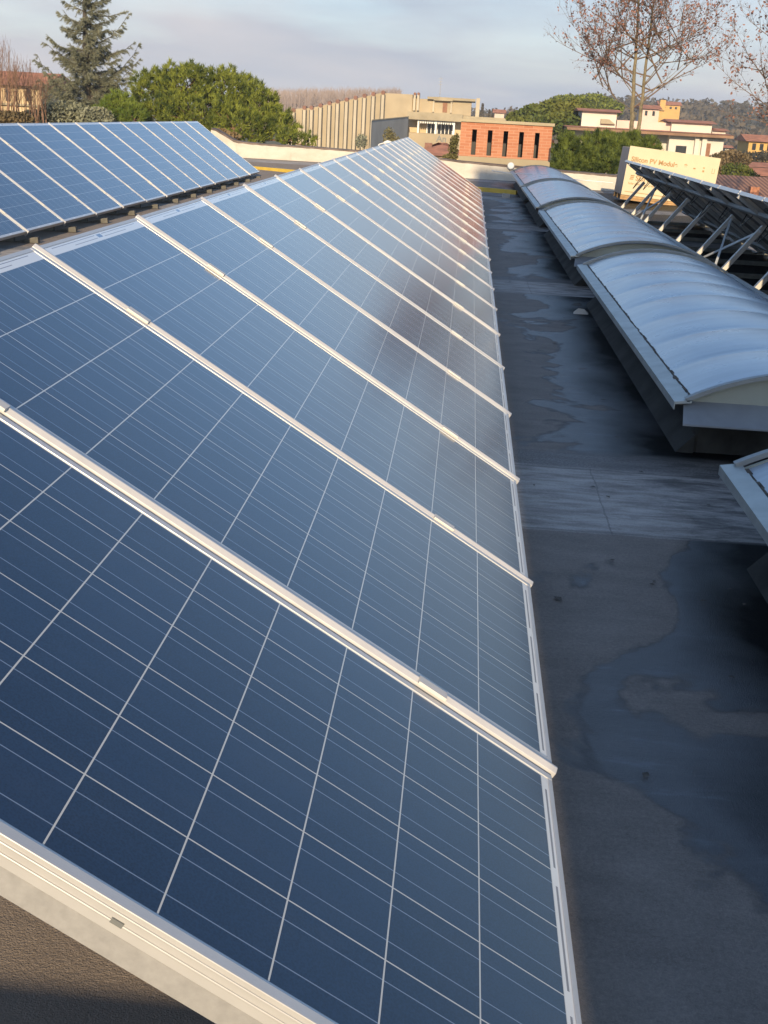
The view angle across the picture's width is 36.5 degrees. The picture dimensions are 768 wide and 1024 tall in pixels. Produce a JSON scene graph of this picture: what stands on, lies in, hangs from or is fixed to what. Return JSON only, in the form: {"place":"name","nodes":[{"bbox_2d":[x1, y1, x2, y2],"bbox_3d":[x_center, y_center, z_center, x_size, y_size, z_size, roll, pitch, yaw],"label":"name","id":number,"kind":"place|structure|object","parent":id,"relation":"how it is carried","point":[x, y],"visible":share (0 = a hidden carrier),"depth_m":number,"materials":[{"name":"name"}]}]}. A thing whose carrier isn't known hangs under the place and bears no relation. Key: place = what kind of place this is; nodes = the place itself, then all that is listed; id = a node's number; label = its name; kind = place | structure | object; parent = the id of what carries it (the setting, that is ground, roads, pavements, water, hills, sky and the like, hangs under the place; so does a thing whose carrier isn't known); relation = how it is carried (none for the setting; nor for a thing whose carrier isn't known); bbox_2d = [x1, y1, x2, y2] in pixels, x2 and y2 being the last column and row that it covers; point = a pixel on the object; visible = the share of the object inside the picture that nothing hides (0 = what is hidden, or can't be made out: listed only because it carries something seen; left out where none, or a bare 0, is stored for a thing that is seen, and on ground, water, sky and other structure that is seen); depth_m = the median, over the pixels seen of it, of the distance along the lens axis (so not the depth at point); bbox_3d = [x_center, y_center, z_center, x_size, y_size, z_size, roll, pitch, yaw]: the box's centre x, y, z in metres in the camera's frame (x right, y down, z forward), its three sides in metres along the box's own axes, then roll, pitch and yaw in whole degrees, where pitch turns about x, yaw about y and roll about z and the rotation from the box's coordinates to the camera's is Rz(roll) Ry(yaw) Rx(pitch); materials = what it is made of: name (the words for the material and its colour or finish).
{"place":"outdoors","nodes":[
{"label":"outdoors","id":0,"kind":"place"},
{"bbox_2d":[0,71,69,111],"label":"tan house","id":1,"kind":"structure","parent":0,"point":[21,108],"depth_m":93.01,"materials":[{"name":"paint"}]},
{"bbox_2d":[0,0,767,113],"label":"sky","id":2,"kind":"structure","parent":0,"point":[496,52],"materials":[{"name":"grey"}]},
{"bbox_2d":[286,81,505,149],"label":"concrete building","id":3,"kind":"structure","parent":0,"point":[338,123],"depth_m":171.69,"materials":[{"name":"beige paint"}]},
{"bbox_2d":[321,108,322,146],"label":"slot window","id":4,"kind":"structure","parent":3,"relation":"in","point":[322,108],"depth_m":173.00,"materials":[{"name":"beige concrete"}]},
{"bbox_2d":[326,105,327,146],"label":"slot window","id":5,"kind":"structure","parent":3,"relation":"in","point":[327,105],"depth_m":172.98,"materials":[{"name":"beige concrete"}]},
{"bbox_2d":[330,106,331,147],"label":"slot window","id":6,"kind":"structure","parent":3,"relation":"in","point":[331,106],"depth_m":172.83,"materials":[{"name":"beige concrete"}]},
{"bbox_2d":[334,104,335,147],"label":"slot window","id":7,"kind":"structure","parent":3,"relation":"in","point":[335,104],"depth_m":172.91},
{"bbox_2d":[338,104,339,147],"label":"slot window","id":8,"kind":"structure","parent":3,"relation":"in","point":[339,104],"depth_m":172.70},
{"bbox_2d":[342,102,344,148],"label":"slot window","id":9,"kind":"structure","parent":3,"relation":"in","point":[344,102],"depth_m":172.66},
{"bbox_2d":[346,102,348,148],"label":"slot window","id":10,"kind":"structure","parent":3,"relation":"in","point":[348,102],"depth_m":172.62,"materials":[{"name":"beige concrete"}]},
{"bbox_2d":[351,100,353,148],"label":"slot window","id":11,"kind":"structure","parent":3,"relation":"in","point":[353,100],"depth_m":172.51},
{"bbox_2d":[355,100,357,149],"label":"slot window","id":12,"kind":"structure","parent":3,"relation":"in","point":[357,100],"depth_m":172.37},
{"bbox_2d":[360,98,362,149],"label":"slot window","id":13,"kind":"structure","parent":3,"relation":"in","point":[362,98],"depth_m":172.11,"materials":[{"name":"beige concrete"}]},
{"bbox_2d":[364,98,366,148],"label":"slot window","id":14,"kind":"structure","parent":3,"relation":"in","point":[366,98],"depth_m":172.07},
{"bbox_2d":[369,96,371,147],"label":"slot window","id":15,"kind":"structure","parent":3,"relation":"in","point":[371,96],"depth_m":172.22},
{"bbox_2d":[426,122,434,132],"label":"window","id":16,"kind":"structure","parent":3,"relation":"in","point":[430,128],"depth_m":171.36,"materials":[{"name":"white glass"}]},
{"bbox_2d":[436,122,452,134],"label":"window","id":17,"kind":"structure","parent":3,"relation":"in","point":[441,129],"depth_m":171.23,"materials":[{"name":"white glass"}]},
{"bbox_2d":[442,103,447,112],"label":"door","id":18,"kind":"structure","parent":3,"relation":"in","point":[444,110],"depth_m":171.80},
{"bbox_2d":[74,98,733,173],"bbox_3d":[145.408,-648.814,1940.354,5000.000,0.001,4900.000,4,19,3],"label":"ground","id":19,"kind":"structure","parent":0,"point":[271,142],"depth_m":280.64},
{"bbox_2d":[0,35,21,111],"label":"bare shrub","id":20,"kind":"object","parent":19,"relation":"on","point":[10,84],"visible":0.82,"depth_m":50.85,"materials":[{"name":"brown plant"}]},
{"bbox_2d":[0,109,36,122],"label":"dry hedge","id":21,"kind":"object","parent":19,"relation":"on","point":[9,116],"visible":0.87,"depth_m":49.27,"materials":[{"name":"brown plant"}]},
{"bbox_2d":[13,59,52,122],"bbox_3d":[-16.101,-16.614,54.013,2.018,8.619,3.836,-7,21,-27],"label":"bare shrub","id":22,"kind":"object","parent":19,"relation":"on","point":[32,108],"visible":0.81,"depth_m":52.78,"materials":[{"name":"brown plant"}]},
{"bbox_2d":[22,100,115,122],"bbox_3d":[-14.921,-16.007,56.054,5.098,7.283,2.323,10,20,19],"label":"olive bush","id":23,"kind":"object","parent":19,"relation":"on","point":[61,111],"visible":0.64,"depth_m":54.44,"materials":[{"name":"green plant"}]},
{"bbox_2d":[32,0,142,121],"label":"cedar","id":24,"kind":"object","parent":19,"relation":"on","point":[89,88],"visible":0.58,"depth_m":60.66,"materials":[{"name":"green plant"}]},
{"bbox_2d":[91,86,149,121],"bbox_3d":[-12.848,-16.286,56.841,3.244,8.525,2.664,4,19,3],"label":"young pine","id":25,"kind":"object","parent":19,"relation":"on","point":[132,110],"visible":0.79,"depth_m":55.23,"materials":[{"name":"green plant"}]},
{"bbox_2d":[126,57,319,145],"bbox_3d":[-8.188,-17.323,58.166,10.546,10.111,5.771,4,19,3],"label":"stone pine","id":26,"kind":"object","parent":19,"relation":"on","point":[230,108],"visible":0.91,"depth_m":56.38,"materials":[{"name":"green plant"}]},
{"bbox_2d":[218,127,241,140],"bbox_3d":[-4.725,-7.924,34.825,0.849,6.820,0.575,4,19,3],"label":"dark shrub","id":27,"kind":"object","parent":19,"relation":"on","point":[233,134],"visible":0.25,"depth_m":33.73,"materials":[{"name":"brown plant"}]},
{"bbox_2d":[240,86,401,128],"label":"poplar wood","id":28,"kind":"object","parent":19,"relation":"on","point":[302,98],"visible":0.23,"depth_m":372.23,"materials":[{"name":"brown plant"}]},
{"bbox_2d":[355,134,367,149],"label":"blue shrub","id":29,"kind":"object","parent":19,"relation":"on","point":[360,140],"visible":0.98,"depth_m":144.23,"materials":[{"name":"green plant"}]},
{"bbox_2d":[0,158,767,1023],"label":"roof deck","id":30,"kind":"structure","parent":19,"relation":"on","point":[664,862],"depth_m":3.21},
{"bbox_2d":[0,121,260,242],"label":"solar array","id":31,"kind":"object","parent":30,"relation":"on","point":[52,175],"visible":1,"depth_m":15.81,"materials":[{"name":"glass"}]},
{"bbox_2d":[0,137,581,1023],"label":"solar array","id":32,"kind":"object","parent":30,"relation":"on","point":[274,743],"visible":1,"depth_m":2.20,"materials":[{"name":"glass"}]},
{"bbox_2d":[253,166,516,197],"bbox_3d":[-0.871,-7.194,25.078,8.441,0.152,0.309,16,22,32],"label":"safety bar","id":33,"kind":"object","parent":30,"relation":"on","point":[506,193],"visible":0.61,"depth_m":23.15,"materials":[{"name":"yellow paint"}]},
{"bbox_2d":[211,128,616,190],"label":"parapet wall","id":34,"kind":"structure","parent":30,"relation":"on","point":[464,169],"depth_m":29.42,"materials":[{"name":"white paint"}]},
{"bbox_2d":[507,162,513,169],"bbox_3d":[3.175,-8.669,29.140,0.180,0.180,0.140,4,19,3],"label":"round lamp","id":35,"kind":"object","parent":34,"relation":"attached to","point":[510,165],"visible":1,"depth_m":29.08,"materials":[{"name":"glass"}]},
{"bbox_2d":[510,165,589,201],"bbox_3d":[3.432,-6.912,24.761,1.330,0.674,6.500,4,19,3],"label":"skylight","id":36,"kind":"object","parent":30,"relation":"on","point":[540,172],"visible":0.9,"depth_m":24.23},
{"bbox_2d":[521,179,629,227],"bbox_3d":[2.993,-4.952,18.975,1.330,0.674,5.350,4,19,3],"label":"skylight","id":37,"kind":"object","parent":30,"relation":"on","point":[541,194],"visible":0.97,"depth_m":18.34},
{"bbox_2d":[573,308,587,314],"bbox_3d":[1.594,-1.627,9.411,0.130,0.040,0.110,4,19,3],"label":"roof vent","id":38,"kind":"object","parent":30,"relation":"on","point":[581,311],"visible":1,"depth_m":9.39,"materials":[{"name":"grey metal"}]},
{"bbox_2d":[497,232,745,777],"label":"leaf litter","id":39,"kind":"object","parent":30,"relation":"on","point":[645,774],"visible":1,"depth_m":3.78,"materials":[{"name":"brown plant"}]},
{"bbox_2d":[538,200,716,285],"bbox_3d":[2.562,-3.026,13.288,1.330,0.674,5.710,4,19,3],"label":"skylight","id":40,"kind":"object","parent":30,"relation":"on","point":[579,232],"visible":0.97,"depth_m":12.17},
{"bbox_2d":[613,146,720,205],"bbox_3d":[6.126,-7.277,25.316,1.930,1.100,1.128,8,19,0],"label":"carton","id":41,"kind":"object","parent":30,"relation":"on","point":[704,168],"visible":0.68,"depth_m":24.71,"materials":[{"name":"cardboard"}]},
{"bbox_2d":[577,249,767,455],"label":"skylight","id":42,"kind":"object","parent":30,"relation":"on","point":[686,337],"visible":1,"depth_m":6.43},
{"bbox_2d":[621,160,767,294],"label":"solar array","id":43,"kind":"object","parent":30,"relation":"on","point":[738,216],"visible":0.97,"depth_m":14.49,"materials":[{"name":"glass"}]},
{"bbox_2d":[718,449,767,603],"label":"skylight","id":44,"kind":"object","parent":30,"relation":"on","point":[747,486],"visible":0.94,"depth_m":4.00},
{"bbox_2d":[370,116,408,147],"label":"grey annex","id":45,"kind":"object","parent":19,"relation":"on","point":[399,125],"visible":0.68,"depth_m":151.66,"materials":[{"name":"grey metal"}]},
{"bbox_2d":[383,127,399,141],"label":"thin shrub","id":46,"kind":"object","parent":19,"relation":"on","point":[390,136],"visible":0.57,"depth_m":115.28,"materials":[{"name":"green plant"}]},
{"bbox_2d":[442,133,459,159],"bbox_3d":[1.904,-8.184,36.355,0.490,7.011,0.512,-9,22,-31],"label":"creeper","id":47,"kind":"object","parent":19,"relation":"on","point":[454,144],"visible":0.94,"depth_m":35.29,"materials":[{"name":"green plant"}]},
{"bbox_2d":[479,103,483,116],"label":"chimney","id":48,"kind":"object","parent":19,"relation":"on","point":[482,111],"visible":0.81,"depth_m":283.56,"materials":[{"name":"grey concrete"}]},
{"bbox_2d":[458,118,554,166],"bbox_3d":[3.083,-6.805,32.654,2.472,7.922,2.405,4,19,3],"label":"brick housing","id":49,"kind":"object","parent":19,"relation":"on","point":[516,143],"visible":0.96,"depth_m":30.49,"materials":[{"name":"brick"}]},
{"bbox_2d":[505,96,596,156],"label":"tree","id":50,"kind":"object","parent":19,"relation":"on","point":[559,114],"visible":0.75,"depth_m":130.93,"materials":[{"name":"green plant"}]},
{"bbox_2d":[550,127,599,171],"bbox_3d":[7.107,-10.918,45.416,2.216,7.866,2.101,4,19,3],"label":"bush","id":51,"kind":"object","parent":19,"relation":"on","point":[562,158],"visible":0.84,"depth_m":44.10,"materials":[{"name":"green plant"}]},
{"bbox_2d":[549,93,624,144],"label":"round wood","id":52,"kind":"object","parent":19,"relation":"on","point":[598,101],"visible":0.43,"depth_m":223.69,"materials":[{"name":"green plant"}]},
{"bbox_2d":[576,127,632,173],"bbox_3d":[8.250,-11.016,45.711,2.354,7.980,2.907,13,21,27],"label":"bush","id":53,"kind":"object","parent":19,"relation":"on","point":[607,155],"visible":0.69,"depth_m":44.17,"materials":[{"name":"green plant"}]},
{"bbox_2d":[610,128,664,149],"bbox_3d":[9.723,-11.423,47.114,2.263,7.992,2.295,-5,21,-23],"label":"bushy pine","id":54,"kind":"object","parent":19,"relation":"on","point":[646,141],"visible":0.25,"depth_m":45.78,"materials":[{"name":"green plant"}]},
{"bbox_2d":[543,0,744,131],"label":"bare tree","id":55,"kind":"object","parent":19,"relation":"on","point":[605,58],"visible":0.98,"depth_m":51.31,"materials":[{"name":"brown plant"}]},
{"bbox_2d":[723,145,733,150],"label":"pale hut","id":56,"kind":"object","parent":19,"relation":"on","point":[725,147],"visible":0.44,"depth_m":155.93,"materials":[{"name":"pink paint"}]},
{"bbox_2d":[709,149,751,172],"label":"brown bush","id":57,"kind":"object","parent":19,"relation":"on","point":[734,156],"visible":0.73,"depth_m":94.62,"materials":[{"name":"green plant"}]},
{"bbox_2d":[708,0,767,125],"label":"bare tree","id":58,"kind":"object","parent":19,"relation":"on","point":[756,99],"visible":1,"depth_m":47.06,"materials":[{"name":"brown plant"}]},
{"bbox_2d":[719,162,759,176],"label":"olive bush","id":59,"kind":"object","parent":19,"relation":"on","point":[747,170],"visible":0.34,"depth_m":80.78,"materials":[{"name":"green plant"}]},
{"bbox_2d":[734,134,767,167],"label":"ochre house","id":60,"kind":"structure","parent":19,"relation":"on","point":[752,142],"depth_m":160.68,"materials":[{"name":"paint"}]},
{"bbox_2d":[736,162,767,172],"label":"long shed","id":61,"kind":"structure","parent":19,"relation":"on","point":[758,165],"depth_m":100.27,"materials":[{"name":"white paint"}]},
{"bbox_2d":[741,150,767,162],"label":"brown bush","id":62,"kind":"object","parent":19,"relation":"on","point":[762,156],"visible":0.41,"depth_m":117.51,"materials":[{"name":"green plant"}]},
{"bbox_2d":[741,167,767,176],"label":"white cottage","id":63,"kind":"structure","parent":19,"relation":"on","point":[762,172],"depth_m":86.62,"materials":[{"name":"paint"}]},
{"bbox_2d":[424,142,458,159],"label":"tiled house","id":64,"kind":"structure","parent":0,"point":[439,149],"depth_m":108.38,"materials":[{"name":"ceramic"}]},
{"bbox_2d":[134,91,767,149],"bbox_3d":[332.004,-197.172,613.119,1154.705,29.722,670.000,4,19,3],"label":"hill","id":65,"kind":"structure","parent":0,"point":[703,109],"depth_m":480.35,"materials":[{"name":"green plant"}]},
{"bbox_2d":[655,100,681,122],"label":"hill villa","id":66,"kind":"object","parent":65,"relation":"on","point":[670,110],"visible":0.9,"depth_m":392.75,"materials":[{"name":"paint"}]},
{"bbox_2d":[492,109,505,117],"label":"skyline house","id":67,"kind":"structure","parent":0,"point":[498,113],"depth_m":274.50,"materials":[{"name":"white paint"}]},
{"bbox_2d":[492,170,612,182],"bbox_3d":[3.417,-6.902,23.958,2.587,0.088,0.254,10,20,20],"label":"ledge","id":68,"kind":"object","parent":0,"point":[572,179],"visible":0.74,"depth_m":23.77,"materials":[{"name":"grey concrete"}]},
{"bbox_2d":[562,108,733,156],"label":"apartment house","id":69,"kind":"structure","parent":0,"point":[700,138],"depth_m":124.79,"materials":[{"name":"paint"}]},
{"bbox_2d":[675,146,686,153],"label":"window","id":70,"kind":"structure","parent":69,"relation":"in","point":[680,149],"depth_m":123.30,"materials":[{"name":"grey glass"}]},
{"bbox_2d":[705,143,710,156],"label":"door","id":71,"kind":"structure","parent":69,"relation":"in","point":[708,146],"depth_m":123.09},
{"bbox_2d":[634,104,662,121],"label":"pink house","id":72,"kind":"structure","parent":0,"point":[650,113],"depth_m":197.36,"materials":[{"name":"paint"}]},
{"bbox_2d":[715,174,767,197],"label":"neighbour house","id":73,"kind":"structure","parent":0,"point":[758,186],"depth_m":61.93,"materials":[{"name":"tile"}]}
]}

